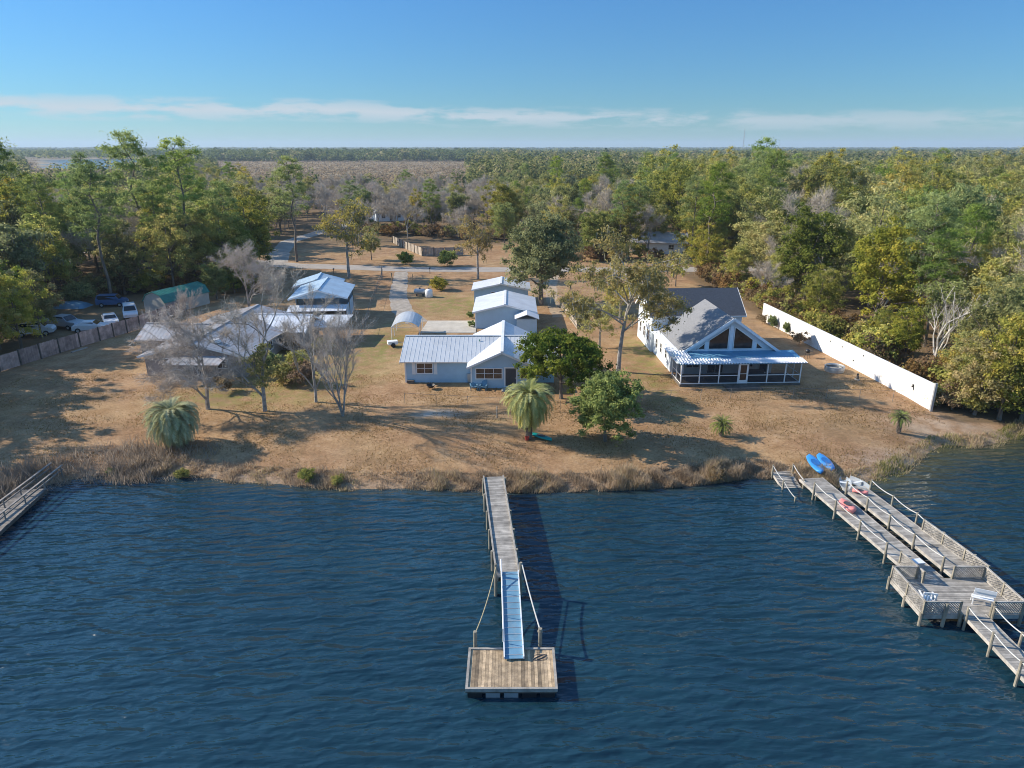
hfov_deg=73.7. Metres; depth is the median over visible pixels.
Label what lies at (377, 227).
understory shrub
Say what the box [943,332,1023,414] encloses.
autumn tree
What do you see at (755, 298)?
understory shrub
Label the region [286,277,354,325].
carport barn
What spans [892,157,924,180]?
oak tree
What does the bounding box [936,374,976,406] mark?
brown shrub
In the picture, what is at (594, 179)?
oak tree
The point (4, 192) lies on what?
oak tree
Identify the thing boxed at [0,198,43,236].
mossy tree
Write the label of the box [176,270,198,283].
brown shrub
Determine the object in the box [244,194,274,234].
autumn tree
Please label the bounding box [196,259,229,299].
evergreen tree
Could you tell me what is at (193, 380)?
leafless tree
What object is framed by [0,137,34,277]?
pine tree
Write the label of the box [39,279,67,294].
brown shrub
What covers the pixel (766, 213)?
oak tree
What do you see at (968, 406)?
understory shrub
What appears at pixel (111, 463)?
shore brush
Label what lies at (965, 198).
evergreen tree
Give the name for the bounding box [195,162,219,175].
leafless tree
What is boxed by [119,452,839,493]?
shore reeds
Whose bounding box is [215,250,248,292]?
evergreen tree
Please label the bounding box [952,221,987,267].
evergreen tree
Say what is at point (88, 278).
understory shrub
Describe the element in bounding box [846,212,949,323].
oak tree
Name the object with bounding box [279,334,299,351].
shrub
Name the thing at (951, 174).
oak tree
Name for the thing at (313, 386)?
leafless tree
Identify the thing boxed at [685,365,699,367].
window
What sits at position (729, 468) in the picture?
tall reeds
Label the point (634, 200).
oak tree
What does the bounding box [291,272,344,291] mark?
shed
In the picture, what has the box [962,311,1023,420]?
oak tree
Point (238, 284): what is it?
understory shrub
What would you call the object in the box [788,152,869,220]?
oak tree
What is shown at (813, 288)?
oak tree
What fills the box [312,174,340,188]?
leafless tree
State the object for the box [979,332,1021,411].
oak tree
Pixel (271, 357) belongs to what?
shrub
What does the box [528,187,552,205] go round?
mossy tree
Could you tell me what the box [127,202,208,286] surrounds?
oak tree
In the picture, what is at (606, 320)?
autumn tree
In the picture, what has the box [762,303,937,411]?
white wall
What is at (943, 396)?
brown shrub
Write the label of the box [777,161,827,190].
leafless tree
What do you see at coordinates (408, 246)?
wooden fence
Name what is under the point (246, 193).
oak tree
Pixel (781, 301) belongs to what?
brown shrub
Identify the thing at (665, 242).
house
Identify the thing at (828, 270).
oak tree
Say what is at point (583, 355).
citrus tree
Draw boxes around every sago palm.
[709,414,736,436]
[888,409,913,433]
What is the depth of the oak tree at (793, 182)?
153.32 m
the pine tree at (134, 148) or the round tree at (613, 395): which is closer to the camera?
the round tree at (613, 395)
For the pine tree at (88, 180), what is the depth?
103.96 m
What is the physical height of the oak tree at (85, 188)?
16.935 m
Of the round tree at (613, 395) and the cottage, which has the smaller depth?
the round tree at (613, 395)
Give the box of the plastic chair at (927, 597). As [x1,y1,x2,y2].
[918,590,937,611]
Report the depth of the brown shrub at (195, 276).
115.04 m
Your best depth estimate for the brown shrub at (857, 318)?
85.73 m
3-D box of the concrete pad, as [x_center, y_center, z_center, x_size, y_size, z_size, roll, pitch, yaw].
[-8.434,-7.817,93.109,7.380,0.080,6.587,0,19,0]
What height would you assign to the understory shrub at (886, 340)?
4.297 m
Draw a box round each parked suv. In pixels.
[95,293,128,307]
[122,302,137,318]
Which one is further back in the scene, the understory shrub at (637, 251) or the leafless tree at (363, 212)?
the leafless tree at (363, 212)
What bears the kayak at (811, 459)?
on the ground at (378, 364)
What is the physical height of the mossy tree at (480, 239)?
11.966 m
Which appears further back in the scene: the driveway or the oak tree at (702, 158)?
the oak tree at (702, 158)
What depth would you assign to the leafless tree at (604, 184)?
204.54 m
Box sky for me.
[0,0,1023,147]
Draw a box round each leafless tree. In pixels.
[12,185,63,213]
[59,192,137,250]
[108,214,148,267]
[120,196,147,269]
[124,300,247,409]
[170,259,349,411]
[171,288,202,322]
[194,173,226,189]
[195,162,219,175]
[206,238,285,306]
[233,176,257,189]
[253,177,266,189]
[266,283,361,401]
[271,297,373,415]
[278,176,293,186]
[282,187,300,230]
[291,185,323,225]
[297,196,313,218]
[309,183,340,218]
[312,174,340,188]
[314,198,320,214]
[315,186,335,215]
[326,187,333,213]
[326,194,348,214]
[327,206,341,226]
[328,185,355,208]
[332,185,359,210]
[339,173,355,183]
[347,172,368,185]
[348,196,370,240]
[356,201,373,233]
[358,198,377,222]
[366,180,377,193]
[370,184,406,221]
[371,188,408,223]
[371,197,404,233]
[385,186,410,222]
[389,180,412,194]
[393,199,428,237]
[398,177,431,213]
[398,182,424,215]
[404,186,435,219]
[411,190,443,223]
[415,175,429,188]
[417,173,444,192]
[422,194,450,221]
[436,188,454,208]
[440,206,466,238]
[441,176,460,186]
[451,204,468,223]
[453,201,477,219]
[460,188,481,200]
[462,188,499,225]
[464,178,485,192]
[468,193,483,221]
[471,174,495,189]
[478,181,517,203]
[540,194,565,216]
[566,187,621,223]
[588,173,621,202]
[612,201,667,252]
[628,208,649,250]
[746,184,855,274]
[749,182,809,219]
[750,259,794,290]
[762,225,825,293]
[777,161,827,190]
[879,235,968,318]
[945,205,1023,276]
[1009,240,1023,274]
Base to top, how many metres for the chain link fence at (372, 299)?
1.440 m
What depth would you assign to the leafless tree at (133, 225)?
127.28 m
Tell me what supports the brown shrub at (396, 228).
on the ground at (378, 364)
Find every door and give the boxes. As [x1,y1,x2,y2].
[504,367,516,386]
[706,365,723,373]
[738,364,748,382]
[758,364,767,372]
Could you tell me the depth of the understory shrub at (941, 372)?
65.72 m
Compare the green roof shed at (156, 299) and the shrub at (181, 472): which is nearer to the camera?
the shrub at (181, 472)
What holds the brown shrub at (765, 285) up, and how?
on the ground at (378, 364)
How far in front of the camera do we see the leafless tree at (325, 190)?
231.45 m
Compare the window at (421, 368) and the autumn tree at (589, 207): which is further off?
the autumn tree at (589, 207)
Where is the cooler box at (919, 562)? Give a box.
[909,558,924,568]
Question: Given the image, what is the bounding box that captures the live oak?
[500,209,587,305]
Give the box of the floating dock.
[465,647,557,697]
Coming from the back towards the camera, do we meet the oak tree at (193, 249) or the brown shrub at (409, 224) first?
the brown shrub at (409, 224)
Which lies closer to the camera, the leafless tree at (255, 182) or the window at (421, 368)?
the window at (421, 368)
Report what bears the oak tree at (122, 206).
on the ground at (378, 364)
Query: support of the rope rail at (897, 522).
attached to the walkway at (948, 561)
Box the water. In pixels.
[0,159,1023,767]
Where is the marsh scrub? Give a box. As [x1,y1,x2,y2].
[27,158,468,192]
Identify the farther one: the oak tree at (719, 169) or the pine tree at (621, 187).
the oak tree at (719, 169)
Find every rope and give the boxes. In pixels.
[476,566,496,629]
[522,564,539,626]
[532,654,546,660]
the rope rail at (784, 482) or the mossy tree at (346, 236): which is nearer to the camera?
the rope rail at (784, 482)
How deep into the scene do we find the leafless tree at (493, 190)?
206.21 m
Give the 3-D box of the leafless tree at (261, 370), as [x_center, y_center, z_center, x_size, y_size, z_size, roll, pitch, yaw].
[-21.511,-3.788,59.992,12.691,14.306,13.896,-16,25,-39]
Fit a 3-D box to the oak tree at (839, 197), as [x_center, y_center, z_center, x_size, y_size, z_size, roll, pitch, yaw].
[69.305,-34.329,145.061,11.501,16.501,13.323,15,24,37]
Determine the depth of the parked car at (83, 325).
89.90 m
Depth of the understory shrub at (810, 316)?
87.44 m
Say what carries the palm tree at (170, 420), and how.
on the ground at (378, 364)
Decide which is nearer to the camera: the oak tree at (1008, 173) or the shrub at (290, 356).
the shrub at (290, 356)
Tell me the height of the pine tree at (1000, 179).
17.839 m
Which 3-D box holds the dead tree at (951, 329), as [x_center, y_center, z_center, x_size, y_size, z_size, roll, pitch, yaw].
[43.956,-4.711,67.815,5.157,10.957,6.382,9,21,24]
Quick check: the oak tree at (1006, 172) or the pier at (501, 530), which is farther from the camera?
the oak tree at (1006, 172)
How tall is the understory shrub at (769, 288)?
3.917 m
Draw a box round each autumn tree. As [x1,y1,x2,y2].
[0,287,20,343]
[36,221,87,298]
[123,185,148,245]
[227,161,249,178]
[236,166,256,187]
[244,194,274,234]
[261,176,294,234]
[388,182,403,189]
[403,186,425,222]
[449,180,463,192]
[466,195,480,221]
[509,186,529,221]
[539,203,564,230]
[578,299,629,346]
[584,194,604,228]
[591,185,615,207]
[598,273,636,321]
[669,253,687,285]
[677,173,733,239]
[700,161,737,186]
[733,215,797,279]
[868,161,927,213]
[868,183,922,211]
[914,239,980,327]
[936,328,973,365]
[942,165,978,189]
[943,157,974,172]
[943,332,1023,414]
[954,237,1017,325]
[960,166,980,187]
[970,155,994,174]
[1001,204,1020,223]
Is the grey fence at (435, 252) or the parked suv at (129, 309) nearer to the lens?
the parked suv at (129, 309)
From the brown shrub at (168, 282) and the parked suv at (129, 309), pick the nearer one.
the parked suv at (129, 309)
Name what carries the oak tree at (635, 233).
on the ground at (378, 364)
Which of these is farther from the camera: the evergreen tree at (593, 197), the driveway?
the evergreen tree at (593, 197)
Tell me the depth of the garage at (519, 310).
91.82 m
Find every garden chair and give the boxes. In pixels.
[470,382,477,389]
[479,379,487,389]
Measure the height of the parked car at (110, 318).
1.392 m
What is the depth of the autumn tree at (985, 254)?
79.93 m
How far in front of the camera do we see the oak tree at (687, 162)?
180.04 m
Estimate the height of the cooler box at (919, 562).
0.440 m
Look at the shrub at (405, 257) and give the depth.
140.92 m
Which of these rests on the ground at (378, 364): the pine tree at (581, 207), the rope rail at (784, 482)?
the pine tree at (581, 207)
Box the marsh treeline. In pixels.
[202,147,525,160]
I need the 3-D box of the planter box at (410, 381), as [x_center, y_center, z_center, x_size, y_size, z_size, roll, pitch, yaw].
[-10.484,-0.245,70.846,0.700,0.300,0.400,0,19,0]
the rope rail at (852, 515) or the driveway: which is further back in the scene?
the driveway
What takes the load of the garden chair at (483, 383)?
on the ground at (378, 364)
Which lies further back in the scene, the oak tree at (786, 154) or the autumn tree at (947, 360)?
the oak tree at (786, 154)
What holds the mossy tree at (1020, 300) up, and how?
on the ground at (378, 364)
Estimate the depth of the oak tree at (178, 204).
123.43 m
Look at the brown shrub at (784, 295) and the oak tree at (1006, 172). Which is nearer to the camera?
the brown shrub at (784, 295)
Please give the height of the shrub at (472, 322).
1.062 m
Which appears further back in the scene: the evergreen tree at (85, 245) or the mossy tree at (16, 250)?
the evergreen tree at (85, 245)
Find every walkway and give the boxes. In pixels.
[771,464,816,501]
[799,477,943,582]
[842,479,990,579]
[962,606,1023,686]
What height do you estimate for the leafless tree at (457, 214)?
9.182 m
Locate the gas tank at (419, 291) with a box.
[414,287,424,295]
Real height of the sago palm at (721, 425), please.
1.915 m
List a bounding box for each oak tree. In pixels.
[0,171,73,282]
[0,218,47,286]
[0,256,33,332]
[0,267,21,349]
[0,268,53,348]
[8,212,75,290]
[16,269,64,337]
[55,186,71,197]
[65,183,112,221]
[83,185,118,199]
[87,217,145,294]
[91,192,140,254]
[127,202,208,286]
[129,192,187,266]
[134,205,206,272]
[144,185,200,216]
[145,162,192,195]
[184,225,208,262]
[185,192,238,260]
[185,198,251,269]
[188,184,234,209]
[195,166,230,182]
[202,203,259,264]
[204,177,239,197]
[207,185,281,260]
[221,173,278,235]
[261,181,285,226]
[294,178,317,213]
[296,179,314,212]
[361,226,381,259]
[421,193,442,225]
[477,180,526,227]
[489,184,525,226]
[508,174,533,195]
[519,176,540,190]
[525,193,554,218]
[534,171,556,191]
[542,176,569,192]
[548,185,561,200]
[552,195,579,237]
[565,169,579,179]
[579,173,601,215]
[586,208,623,243]
[599,186,640,239]
[606,199,655,258]
[612,179,653,221]
[621,166,636,179]
[632,144,698,231]
[644,198,675,235]
[650,157,705,231]
[662,160,699,231]
[669,180,738,249]
[680,153,699,163]
[681,153,727,177]
[685,222,729,278]
[705,180,743,244]
[706,158,734,180]
[707,146,741,173]
[718,244,753,276]
[723,150,748,174]
[723,173,775,244]
[729,185,792,279]
[746,160,799,216]
[761,148,793,173]
[764,245,803,290]
[782,158,796,167]
[782,160,838,236]
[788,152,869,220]
[798,263,848,313]
[802,155,822,170]
[803,264,853,310]
[812,147,867,191]
[813,198,870,277]
[817,183,867,237]
[821,179,925,308]
[835,154,851,164]
[844,158,889,197]
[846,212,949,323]
[851,186,942,241]
[855,176,916,225]
[865,305,904,334]
[867,164,928,197]
[875,146,920,174]
[886,304,929,364]
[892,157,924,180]
[892,179,958,216]
[907,153,975,193]
[911,155,963,180]
[926,168,973,187]
[939,330,992,382]
[944,272,1023,366]
[954,154,999,185]
[960,216,1023,295]
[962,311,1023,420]
[967,239,1023,328]
[970,251,1023,335]
[973,152,1010,171]
[974,175,999,197]
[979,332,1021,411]
[980,206,1023,254]
[982,315,1023,411]
[983,175,1022,204]
[986,145,1023,171]
[988,168,1023,189]
[990,165,1023,183]
[990,179,1023,211]
[991,211,1023,263]
[995,169,1023,206]
[997,184,1023,217]
[999,173,1023,186]
[1011,162,1023,171]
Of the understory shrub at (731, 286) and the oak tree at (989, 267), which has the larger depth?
the understory shrub at (731, 286)
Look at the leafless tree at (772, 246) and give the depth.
112.20 m
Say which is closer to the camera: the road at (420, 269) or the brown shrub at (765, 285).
the brown shrub at (765, 285)
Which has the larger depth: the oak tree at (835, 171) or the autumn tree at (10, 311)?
the oak tree at (835, 171)
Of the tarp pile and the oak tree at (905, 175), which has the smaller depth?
the tarp pile
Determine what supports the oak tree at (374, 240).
on the ground at (378, 364)
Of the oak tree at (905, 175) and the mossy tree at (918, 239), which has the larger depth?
the oak tree at (905, 175)
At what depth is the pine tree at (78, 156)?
177.85 m
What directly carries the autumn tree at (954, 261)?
on the ground at (378, 364)
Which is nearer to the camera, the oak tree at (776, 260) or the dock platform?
the dock platform
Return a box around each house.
[134,304,352,381]
[372,208,404,221]
[631,231,687,253]
[635,288,807,390]
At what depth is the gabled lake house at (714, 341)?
72.20 m
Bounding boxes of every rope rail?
[773,466,794,497]
[815,483,885,542]
[848,482,942,556]
[872,481,959,546]
[969,608,1023,664]
[995,608,1023,635]
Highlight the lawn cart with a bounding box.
[387,340,401,347]
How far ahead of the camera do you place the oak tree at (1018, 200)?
126.96 m
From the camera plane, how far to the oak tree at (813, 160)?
273.65 m
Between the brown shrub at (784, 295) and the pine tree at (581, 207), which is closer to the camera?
the brown shrub at (784, 295)
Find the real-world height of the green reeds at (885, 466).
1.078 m
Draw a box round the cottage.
[399,320,557,391]
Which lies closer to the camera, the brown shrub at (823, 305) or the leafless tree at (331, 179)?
the brown shrub at (823, 305)
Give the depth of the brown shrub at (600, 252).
146.03 m
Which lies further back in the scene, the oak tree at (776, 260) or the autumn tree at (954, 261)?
the oak tree at (776, 260)
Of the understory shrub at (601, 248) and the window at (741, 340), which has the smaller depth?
the window at (741, 340)
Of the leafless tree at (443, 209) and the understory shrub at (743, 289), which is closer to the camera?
the understory shrub at (743, 289)
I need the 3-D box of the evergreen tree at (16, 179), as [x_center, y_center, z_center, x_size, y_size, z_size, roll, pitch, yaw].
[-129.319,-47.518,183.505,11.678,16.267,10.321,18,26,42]
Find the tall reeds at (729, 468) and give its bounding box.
[591,455,767,491]
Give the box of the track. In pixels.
[545,274,565,316]
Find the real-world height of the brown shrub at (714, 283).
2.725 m
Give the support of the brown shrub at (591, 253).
on the ground at (378, 364)
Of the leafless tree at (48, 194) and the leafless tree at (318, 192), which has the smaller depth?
the leafless tree at (48, 194)
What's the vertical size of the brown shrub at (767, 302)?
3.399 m
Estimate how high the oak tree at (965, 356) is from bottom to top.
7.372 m
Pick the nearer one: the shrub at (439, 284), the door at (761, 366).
the door at (761, 366)
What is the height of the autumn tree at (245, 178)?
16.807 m
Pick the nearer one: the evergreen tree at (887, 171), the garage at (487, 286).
the garage at (487, 286)
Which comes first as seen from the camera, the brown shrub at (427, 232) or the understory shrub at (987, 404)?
the understory shrub at (987, 404)
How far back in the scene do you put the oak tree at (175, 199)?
136.47 m
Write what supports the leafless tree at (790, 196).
on the ground at (378, 364)
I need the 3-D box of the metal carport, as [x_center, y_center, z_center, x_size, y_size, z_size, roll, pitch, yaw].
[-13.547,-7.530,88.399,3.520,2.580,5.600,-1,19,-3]
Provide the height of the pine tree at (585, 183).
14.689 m
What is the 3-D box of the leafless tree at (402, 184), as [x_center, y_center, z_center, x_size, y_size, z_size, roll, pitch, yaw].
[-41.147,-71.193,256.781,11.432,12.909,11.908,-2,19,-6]
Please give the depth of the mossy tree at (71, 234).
119.42 m
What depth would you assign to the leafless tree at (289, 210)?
199.04 m
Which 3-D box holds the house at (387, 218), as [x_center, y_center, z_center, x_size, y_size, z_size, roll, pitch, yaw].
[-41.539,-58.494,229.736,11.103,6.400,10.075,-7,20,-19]
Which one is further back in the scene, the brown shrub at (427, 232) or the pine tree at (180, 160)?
the brown shrub at (427, 232)
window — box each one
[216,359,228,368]
[416,363,432,373]
[475,368,502,378]
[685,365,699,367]
[697,343,705,349]
[708,326,729,349]
[732,326,753,348]
[756,342,763,348]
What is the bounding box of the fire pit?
[426,383,434,387]
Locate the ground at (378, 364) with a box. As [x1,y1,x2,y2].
[0,156,1023,498]
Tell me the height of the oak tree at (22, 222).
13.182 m
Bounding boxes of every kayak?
[532,432,551,440]
[806,454,823,473]
[816,453,834,470]
[839,498,856,513]
[852,488,868,494]
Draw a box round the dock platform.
[886,565,1023,626]
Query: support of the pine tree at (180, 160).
on the ground at (378, 364)
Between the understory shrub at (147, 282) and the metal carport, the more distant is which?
the understory shrub at (147, 282)
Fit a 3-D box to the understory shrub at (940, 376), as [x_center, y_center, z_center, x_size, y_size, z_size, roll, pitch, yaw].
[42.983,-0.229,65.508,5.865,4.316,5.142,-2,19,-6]
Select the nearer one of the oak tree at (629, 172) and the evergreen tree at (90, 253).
the evergreen tree at (90, 253)
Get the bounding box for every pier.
[0,463,62,534]
[482,475,521,596]
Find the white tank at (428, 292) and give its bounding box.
[425,288,432,297]
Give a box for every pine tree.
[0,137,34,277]
[13,172,68,283]
[50,172,73,210]
[58,159,132,293]
[64,151,103,189]
[81,190,124,245]
[91,126,167,268]
[134,186,175,287]
[148,135,216,271]
[190,165,200,178]
[199,179,244,232]
[203,163,215,177]
[219,161,236,181]
[262,153,310,261]
[338,179,360,207]
[400,169,410,182]
[421,179,441,233]
[512,181,522,193]
[519,162,529,178]
[523,186,529,213]
[547,155,563,182]
[572,197,585,235]
[579,179,592,203]
[593,150,612,180]
[596,155,615,182]
[608,179,640,257]
[610,165,619,182]
[630,180,651,208]
[631,152,656,182]
[639,167,653,192]
[664,151,679,173]
[677,174,710,260]
[693,161,740,256]
[731,157,756,238]
[741,148,780,201]
[749,135,782,183]
[752,147,796,219]
[791,153,807,167]
[890,190,970,330]
[914,226,972,346]
[929,147,953,168]
[941,201,1002,331]
[990,173,1016,193]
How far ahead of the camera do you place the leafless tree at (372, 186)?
277.83 m
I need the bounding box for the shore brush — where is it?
[0,429,220,503]
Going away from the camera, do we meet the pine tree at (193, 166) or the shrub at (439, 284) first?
the shrub at (439, 284)
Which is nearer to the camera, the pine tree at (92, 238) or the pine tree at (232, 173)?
the pine tree at (92, 238)
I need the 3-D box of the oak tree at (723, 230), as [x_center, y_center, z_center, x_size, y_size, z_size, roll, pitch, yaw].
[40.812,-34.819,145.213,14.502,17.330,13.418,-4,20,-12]
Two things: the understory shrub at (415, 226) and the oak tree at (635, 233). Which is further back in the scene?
the understory shrub at (415, 226)
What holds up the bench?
on the dock platform
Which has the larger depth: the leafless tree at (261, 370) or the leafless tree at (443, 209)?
the leafless tree at (443, 209)
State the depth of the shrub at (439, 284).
115.99 m
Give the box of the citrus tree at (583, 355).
[513,325,616,398]
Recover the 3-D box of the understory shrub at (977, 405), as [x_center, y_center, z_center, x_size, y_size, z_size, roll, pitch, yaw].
[43.150,0.995,63.297,4.940,3.636,4.331,-4,20,-13]
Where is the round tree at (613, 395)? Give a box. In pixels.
[565,367,646,446]
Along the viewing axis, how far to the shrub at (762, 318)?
94.11 m
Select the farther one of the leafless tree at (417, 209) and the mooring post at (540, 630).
the leafless tree at (417, 209)
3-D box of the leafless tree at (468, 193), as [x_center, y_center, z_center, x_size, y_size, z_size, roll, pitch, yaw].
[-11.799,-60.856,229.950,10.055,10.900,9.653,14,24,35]
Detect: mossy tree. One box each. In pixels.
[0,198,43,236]
[0,222,70,287]
[39,219,83,281]
[311,196,379,277]
[343,202,375,238]
[353,189,373,224]
[362,178,373,187]
[416,197,426,225]
[446,192,474,222]
[453,215,502,278]
[506,169,523,181]
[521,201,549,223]
[527,184,552,205]
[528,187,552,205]
[541,223,696,371]
[556,173,576,188]
[612,175,627,184]
[646,186,676,223]
[867,223,930,314]
[901,278,974,347]
[970,285,1023,339]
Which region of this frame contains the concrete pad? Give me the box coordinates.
[420,321,475,332]
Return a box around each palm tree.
[137,396,200,448]
[499,377,555,438]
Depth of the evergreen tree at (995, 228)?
107.61 m
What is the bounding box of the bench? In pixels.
[970,588,996,604]
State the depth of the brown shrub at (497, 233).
179.03 m
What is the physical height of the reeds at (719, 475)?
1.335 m
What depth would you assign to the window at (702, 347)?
72.01 m
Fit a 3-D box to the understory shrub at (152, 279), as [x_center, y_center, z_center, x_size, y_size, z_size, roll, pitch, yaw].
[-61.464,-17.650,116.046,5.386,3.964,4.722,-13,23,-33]
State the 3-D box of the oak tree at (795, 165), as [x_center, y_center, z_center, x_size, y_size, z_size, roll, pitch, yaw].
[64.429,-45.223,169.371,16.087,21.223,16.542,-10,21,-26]
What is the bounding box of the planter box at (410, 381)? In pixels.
[407,380,414,383]
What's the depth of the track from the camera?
108.39 m
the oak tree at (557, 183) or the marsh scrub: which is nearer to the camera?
the oak tree at (557, 183)
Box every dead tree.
[873,265,906,309]
[929,281,998,358]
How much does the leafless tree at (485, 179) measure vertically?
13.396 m
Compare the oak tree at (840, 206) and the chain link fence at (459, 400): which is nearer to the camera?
the chain link fence at (459, 400)
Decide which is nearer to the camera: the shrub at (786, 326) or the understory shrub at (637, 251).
the shrub at (786, 326)
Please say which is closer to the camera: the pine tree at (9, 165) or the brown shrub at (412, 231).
the pine tree at (9, 165)
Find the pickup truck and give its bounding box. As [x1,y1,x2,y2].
[46,314,82,329]
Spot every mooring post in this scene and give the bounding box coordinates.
[473,630,476,646]
[538,627,542,646]
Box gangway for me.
[500,559,523,658]
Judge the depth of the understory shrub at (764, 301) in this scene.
99.52 m
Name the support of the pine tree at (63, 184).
on the ground at (378, 364)
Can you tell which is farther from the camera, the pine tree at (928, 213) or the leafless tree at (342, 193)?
the leafless tree at (342, 193)
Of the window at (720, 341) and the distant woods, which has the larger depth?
the distant woods
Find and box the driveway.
[389,272,426,322]
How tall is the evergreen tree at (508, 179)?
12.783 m
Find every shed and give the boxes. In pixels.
[142,281,209,312]
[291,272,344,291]
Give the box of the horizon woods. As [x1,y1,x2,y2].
[0,146,1021,157]
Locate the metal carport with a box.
[391,311,422,335]
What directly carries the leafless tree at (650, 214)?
on the ground at (378, 364)
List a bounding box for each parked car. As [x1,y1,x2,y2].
[12,320,56,337]
[71,320,109,332]
[101,312,118,323]
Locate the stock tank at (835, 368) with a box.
[824,363,844,373]
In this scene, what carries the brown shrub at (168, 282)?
on the ground at (378, 364)
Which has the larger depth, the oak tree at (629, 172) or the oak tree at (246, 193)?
the oak tree at (629, 172)
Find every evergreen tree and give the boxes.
[0,259,39,295]
[11,177,43,202]
[18,215,83,283]
[59,194,118,271]
[67,219,103,259]
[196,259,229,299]
[208,218,262,272]
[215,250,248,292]
[238,207,271,262]
[490,202,517,242]
[499,174,513,183]
[552,181,586,233]
[578,178,602,216]
[578,210,606,258]
[713,180,744,247]
[764,199,811,261]
[770,203,856,299]
[835,176,859,186]
[842,236,869,294]
[858,166,900,184]
[868,163,895,175]
[873,194,959,302]
[900,182,972,237]
[940,183,1008,242]
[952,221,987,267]
[979,165,1006,183]
[979,212,1009,231]
[989,328,1023,420]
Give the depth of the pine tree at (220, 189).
121.06 m
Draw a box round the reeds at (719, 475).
[705,465,727,481]
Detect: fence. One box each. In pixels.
[0,300,186,371]
[359,270,382,342]
[392,235,421,255]
[404,393,560,410]
[422,247,463,255]
[561,302,577,328]
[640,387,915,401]
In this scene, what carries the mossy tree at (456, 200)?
on the ground at (378, 364)
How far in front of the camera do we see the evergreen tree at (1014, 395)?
60.72 m
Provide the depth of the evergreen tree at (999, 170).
203.71 m
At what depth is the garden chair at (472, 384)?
69.17 m
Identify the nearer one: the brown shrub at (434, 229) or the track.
the track
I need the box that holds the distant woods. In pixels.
[0,148,1023,194]
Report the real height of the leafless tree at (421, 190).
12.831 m
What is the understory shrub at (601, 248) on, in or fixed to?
on the ground at (378, 364)
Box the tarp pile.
[54,300,92,308]
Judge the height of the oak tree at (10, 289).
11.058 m
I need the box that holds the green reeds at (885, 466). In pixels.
[815,417,1023,489]
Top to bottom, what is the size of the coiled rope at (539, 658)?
0.024 m
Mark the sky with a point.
(207, 73)
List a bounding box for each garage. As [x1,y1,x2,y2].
[471,276,530,302]
[472,290,538,332]
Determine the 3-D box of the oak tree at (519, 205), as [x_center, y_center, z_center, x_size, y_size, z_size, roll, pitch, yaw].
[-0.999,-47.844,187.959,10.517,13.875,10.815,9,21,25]
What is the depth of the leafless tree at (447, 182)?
287.28 m
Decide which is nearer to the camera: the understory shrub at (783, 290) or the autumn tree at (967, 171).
the understory shrub at (783, 290)
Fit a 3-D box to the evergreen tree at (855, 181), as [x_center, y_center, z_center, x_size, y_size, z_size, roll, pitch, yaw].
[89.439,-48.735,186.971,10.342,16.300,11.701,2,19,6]
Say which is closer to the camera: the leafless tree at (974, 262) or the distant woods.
the leafless tree at (974, 262)
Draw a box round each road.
[83,252,830,271]
[268,217,371,261]
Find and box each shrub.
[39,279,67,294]
[44,291,67,306]
[47,284,64,299]
[57,279,96,300]
[75,271,103,295]
[90,282,101,292]
[100,273,132,293]
[100,285,116,293]
[134,269,164,286]
[136,268,170,289]
[142,283,158,291]
[155,273,183,287]
[158,269,181,274]
[172,467,190,477]
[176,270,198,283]
[180,268,209,282]
[212,375,238,390]
[222,270,247,291]
[243,276,260,289]
[257,350,282,368]
[265,360,302,385]
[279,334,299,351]
[283,350,309,364]
[286,360,325,384]
[297,467,317,482]
[311,338,333,349]
[330,473,344,485]
[371,221,385,234]
[379,224,394,236]
[385,221,402,231]
[390,220,404,232]
[395,251,414,263]
[401,220,416,230]
[408,223,421,233]
[408,227,417,234]
[422,226,432,237]
[428,224,442,233]
[428,275,449,289]
[437,227,451,237]
[437,250,457,264]
[440,224,460,237]
[459,229,471,240]
[466,311,473,317]
[467,320,474,325]
[492,228,505,239]
[576,253,586,259]
[579,246,597,258]
[589,244,612,260]
[592,243,608,257]
[630,243,650,257]
[639,248,660,260]
[652,247,664,258]
[693,259,717,281]
[696,259,726,269]
[698,266,729,285]
[700,266,722,284]
[708,265,723,285]
[709,273,718,286]
[710,268,726,286]
[712,270,745,287]
[718,270,744,287]
[718,278,734,287]
[724,237,739,254]
[724,281,740,287]
[725,268,754,281]
[730,281,748,298]
[738,280,749,299]
[743,277,774,292]
[743,279,764,302]
[743,287,765,308]
[749,290,773,306]
[756,281,793,295]
[756,294,779,307]
[756,295,771,308]
[756,314,767,322]
[757,285,797,303]
[757,287,776,302]
[767,315,777,326]
[770,290,804,307]
[770,297,799,316]
[777,296,804,312]
[782,321,789,331]
[787,305,808,316]
[787,330,810,342]
[790,297,823,314]
[800,307,833,324]
[803,298,829,312]
[810,312,853,338]
[814,308,845,315]
[826,330,846,339]
[832,308,861,330]
[841,331,875,346]
[842,318,873,334]
[846,318,896,333]
[851,323,897,343]
[854,328,901,360]
[854,332,896,359]
[856,338,893,355]
[879,346,895,363]
[887,331,915,358]
[899,356,946,381]
[912,354,939,382]
[916,346,952,367]
[925,387,948,405]
[927,360,962,391]
[929,361,962,390]
[935,381,977,409]
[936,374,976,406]
[948,385,987,408]
[950,378,997,412]
[974,400,996,411]
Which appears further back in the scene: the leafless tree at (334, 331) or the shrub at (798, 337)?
the shrub at (798, 337)

